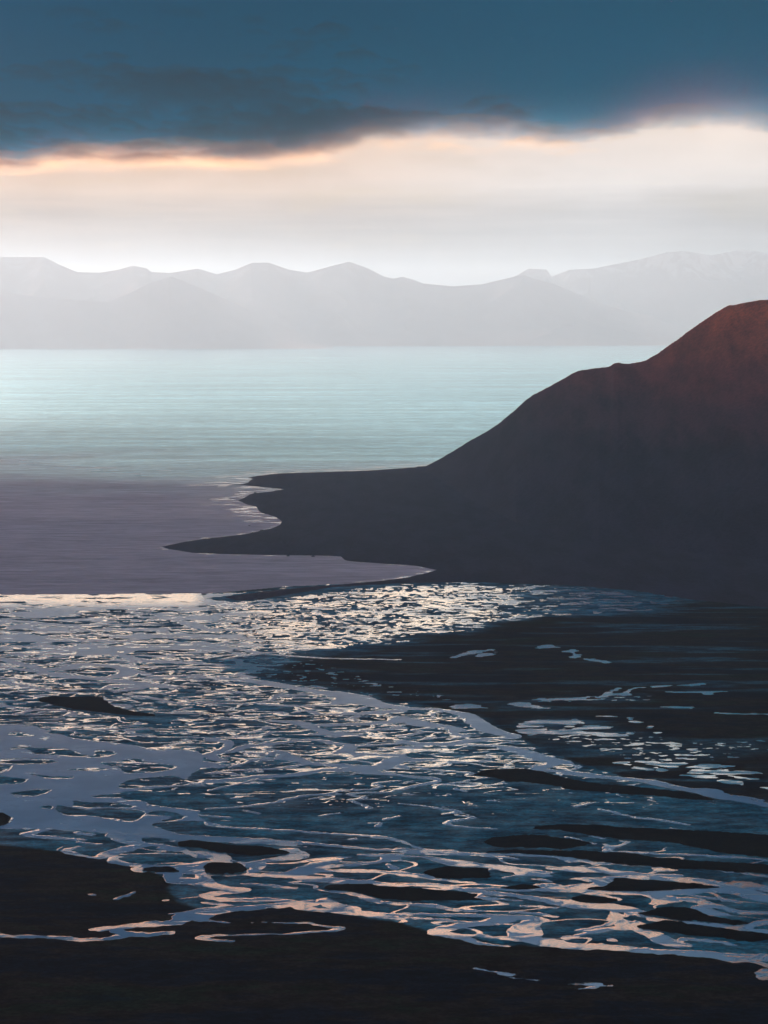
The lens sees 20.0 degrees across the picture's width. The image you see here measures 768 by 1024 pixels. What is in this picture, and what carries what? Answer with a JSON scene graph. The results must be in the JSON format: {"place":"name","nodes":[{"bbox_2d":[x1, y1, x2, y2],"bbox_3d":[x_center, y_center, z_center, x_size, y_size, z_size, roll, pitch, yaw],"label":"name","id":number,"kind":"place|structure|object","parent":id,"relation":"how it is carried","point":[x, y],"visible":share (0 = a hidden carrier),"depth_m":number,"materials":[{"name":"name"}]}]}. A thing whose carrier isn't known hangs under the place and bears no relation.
{"place":"outdoors","nodes":[
{"label":"outdoors","id":0,"kind":"place"},
{"bbox_2d":[0,276,332,348],"bbox_3d":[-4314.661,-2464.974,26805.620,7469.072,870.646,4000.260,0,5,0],"label":"shore mountain","id":1,"kind":"structure","parent":0,"point":[170,312],"depth_m":26181.90,"materials":[{"name":"grey stone"}]},
{"bbox_2d":[0,346,667,594],"bbox_3d":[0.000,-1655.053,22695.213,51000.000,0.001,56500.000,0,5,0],"label":"sea","id":2,"kind":"structure","parent":0,"point":[120,469],"depth_m":8254.69,"materials":[{"name":"liquid"}]},
{"bbox_2d":[0,257,690,348],"bbox_3d":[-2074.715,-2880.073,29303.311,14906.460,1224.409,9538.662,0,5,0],"label":"mountain","id":3,"kind":"structure","parent":0,"point":[348,304],"depth_m":28979.00,"materials":[{"name":"grey stone"}]},
{"bbox_2d":[0,582,767,1023],"bbox_3d":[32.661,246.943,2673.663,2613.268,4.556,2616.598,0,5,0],"label":"river flat","id":4,"kind":"structure","parent":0,"point":[368,970],"depth_m":2115.80,"materials":[{"name":"blue liquid"}]},
{"bbox_2d":[0,582,767,989],"bbox_3d":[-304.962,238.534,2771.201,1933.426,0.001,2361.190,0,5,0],"label":"river","id":5,"kind":"structure","parent":0,"point":[68,790],"depth_m":2399.75,"materials":[{"name":"liquid"}]},
{"bbox_2d":[0,813,10,825],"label":"islet","id":6,"kind":"object","parent":5,"relation":"in","point":[4,818],"visible":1,"depth_m":2122.80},
{"bbox_2d":[38,696,154,715],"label":"islet","id":7,"kind":"object","parent":5,"relation":"in","point":[95,704],"visible":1,"depth_m":2731.42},
{"bbox_2d":[142,866,178,872],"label":"islet","id":8,"kind":"object","parent":5,"relation":"in","point":[165,869],"visible":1,"depth_m":1934.24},
{"bbox_2d":[203,862,246,873],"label":"islet","id":9,"kind":"object","parent":5,"relation":"in","point":[218,867],"visible":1,"depth_m":1937.23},
{"bbox_2d":[178,840,289,855],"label":"islet","id":10,"kind":"object","parent":5,"relation":"in","point":[239,849],"visible":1,"depth_m":2006.25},
{"bbox_2d":[324,884,413,898],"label":"islet","id":11,"kind":"object","parent":5,"relation":"in","point":[386,892],"visible":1,"depth_m":1867.30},
{"bbox_2d":[396,888,481,900],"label":"islet","id":12,"kind":"object","parent":5,"relation":"in","point":[419,894],"visible":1,"depth_m":1848.34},
{"bbox_2d":[424,866,490,878],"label":"islet","id":13,"kind":"object","parent":5,"relation":"in","point":[449,872],"visible":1,"depth_m":1923.61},
{"bbox_2d":[500,884,540,889],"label":"islet","id":14,"kind":"object","parent":5,"relation":"in","point":[521,886],"visible":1,"depth_m":1875.75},
{"bbox_2d":[484,834,591,848],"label":"islet","id":15,"kind":"object","parent":5,"relation":"in","point":[531,841],"visible":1,"depth_m":2031.00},
{"bbox_2d":[474,768,713,799],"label":"islet","id":16,"kind":"object","parent":5,"relation":"in","point":[524,775],"visible":1,"depth_m":2277.39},
{"bbox_2d":[571,895,617,902],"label":"islet","id":17,"kind":"object","parent":5,"relation":"in","point":[590,898],"visible":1,"depth_m":1837.14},
{"bbox_2d":[488,849,767,873],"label":"islet","id":18,"kind":"object","parent":5,"relation":"in","point":[626,858],"visible":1,"depth_m":1961.56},
{"bbox_2d":[533,824,767,857],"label":"islet","id":19,"kind":"object","parent":5,"relation":"in","point":[749,844],"visible":1,"depth_m":2052.76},
{"bbox_2d":[587,878,717,890],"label":"islet","id":20,"kind":"object","parent":5,"relation":"in","point":[623,884],"visible":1,"depth_m":1880.24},
{"bbox_2d":[638,907,748,924],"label":"islet","id":21,"kind":"object","parent":5,"relation":"in","point":[682,913],"visible":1,"depth_m":1787.45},
{"bbox_2d":[637,920,767,941],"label":"islet","id":22,"kind":"object","parent":5,"relation":"in","point":[679,927],"visible":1,"depth_m":1741.93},
{"bbox_2d":[0,0,767,285],"label":"sky","id":23,"kind":"structure","parent":0,"point":[435,142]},
{"bbox_2d":[163,300,767,606],"bbox_3d":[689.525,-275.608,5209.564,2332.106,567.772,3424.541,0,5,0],"label":"headland hill","id":24,"kind":"structure","parent":0,"point":[650,475],"depth_m":4955.47,"materials":[{"name":"black stone"}]},
{"bbox_2d":[449,704,484,708],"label":"pond","id":25,"kind":"structure","parent":0,"point":[463,706],"depth_m":2722.49,"materials":[{"name":"liquid"}]},
{"bbox_2d":[450,649,496,657],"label":"pond","id":26,"kind":"structure","parent":0,"point":[477,651],"depth_m":3145.55,"materials":[{"name":"liquid"}]},
{"bbox_2d":[475,651,494,656],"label":"pond","id":27,"kind":"structure","parent":0,"point":[484,654],"depth_m":3127.55,"materials":[{"name":"liquid"}]},
{"bbox_2d":[507,702,549,708],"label":"pond","id":28,"kind":"structure","parent":0,"point":[523,704],"depth_m":2729.28,"materials":[{"name":"liquid"}]},
{"bbox_2d":[537,645,559,648],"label":"pond","id":29,"kind":"structure","parent":0,"point":[545,646],"depth_m":3200.81,"materials":[{"name":"liquid"}]},
{"bbox_2d":[516,719,583,727],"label":"pond","id":30,"kind":"structure","parent":0,"point":[548,721],"depth_m":2618.15,"materials":[{"name":"liquid"}]},
{"bbox_2d":[532,696,603,700],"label":"pond","id":31,"kind":"structure","parent":0,"point":[585,698],"depth_m":2777.83,"materials":[{"name":"liquid"}]},
{"bbox_2d":[561,649,580,657],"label":"pond","id":32,"kind":"structure","parent":0,"point":[574,654],"depth_m":3145.55,"materials":[{"name":"liquid"}]},
{"bbox_2d":[515,725,627,736],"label":"pond","id":33,"kind":"structure","parent":0,"point":[542,731],"depth_m":2562.90,"materials":[{"name":"liquid"}]},
{"bbox_2d":[584,658,610,662],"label":"pond","id":34,"kind":"structure","parent":0,"point":[596,660],"depth_m":3074.76,"materials":[{"name":"liquid"}]},
{"bbox_2d":[595,687,645,697],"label":"pond","id":35,"kind":"structure","parent":0,"point":[610,693],"depth_m":2813.59,"materials":[{"name":"liquid"}]},
{"bbox_2d":[612,762,653,770],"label":"pond","id":36,"kind":"structure","parent":0,"point":[642,768],"depth_m":2365.97,"materials":[{"name":"liquid"}]},
{"bbox_2d":[627,717,641,722],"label":"pond","id":37,"kind":"structure","parent":0,"point":[629,718],"depth_m":2624.44,"materials":[{"name":"liquid"}]},
{"bbox_2d":[515,250,767,328],"bbox_3d":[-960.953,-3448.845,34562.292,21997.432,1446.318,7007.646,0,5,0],"label":"snowy mountain","id":38,"kind":"structure","parent":0,"point":[689,290],"depth_m":32818.43,"materials":[{"name":"white snow"}]},
{"bbox_2d":[653,767,667,771],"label":"pond","id":39,"kind":"structure","parent":0,"point":[660,769],"depth_m":2353.24,"materials":[{"name":"liquid"}]},
{"bbox_2d":[635,761,687,767],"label":"pond","id":40,"kind":"structure","parent":0,"point":[671,765],"depth_m":2378.84,"materials":[{"name":"liquid"}]},
{"bbox_2d":[650,685,672,687],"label":"pond","id":41,"kind":"structure","parent":0,"point":[661,686],"depth_m":2865.21,"materials":[{"name":"liquid"}]},
{"bbox_2d":[668,706,694,708],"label":"pond","id":42,"kind":"structure","parent":0,"point":[680,707],"depth_m":2715.72,"materials":[{"name":"liquid"}]},
{"bbox_2d":[677,683,705,685],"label":"pond","id":43,"kind":"structure","parent":0,"point":[697,684],"depth_m":2880.31,"materials":[{"name":"liquid"}]},
{"bbox_2d":[665,691,727,694],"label":"pond","id":44,"kind":"structure","parent":0,"point":[707,692],"depth_m":2820.85,"materials":[{"name":"liquid"}]},
{"bbox_2d":[679,774,717,777],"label":"pond","id":45,"kind":"structure","parent":0,"point":[704,776],"depth_m":2318.30,"materials":[{"name":"liquid"}]},
{"bbox_2d":[685,764,733,768],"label":"pond","id":46,"kind":"structure","parent":0,"point":[706,766],"depth_m":2368.53,"materials":[{"name":"liquid"}]},
{"bbox_2d":[688,768,762,774],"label":"pond","id":47,"kind":"structure","parent":0,"point":[717,771],"depth_m":2338.13,"materials":[{"name":"liquid"}]},
{"bbox_2d":[717,779,742,784],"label":"pond","id":48,"kind":"structure","parent":0,"point":[731,782],"depth_m":2293.97,"materials":[{"name":"liquid"}]},
{"bbox_2d":[715,712,767,714],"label":"pond","id":49,"kind":"structure","parent":0,"point":[738,713],"depth_m":2675.83,"materials":[{"name":"liquid"}]},
{"bbox_2d":[728,775,757,779],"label":"pond","id":50,"kind":"structure","parent":0,"point":[743,777],"depth_m":2308.51,"materials":[{"name":"liquid"}]}
]}

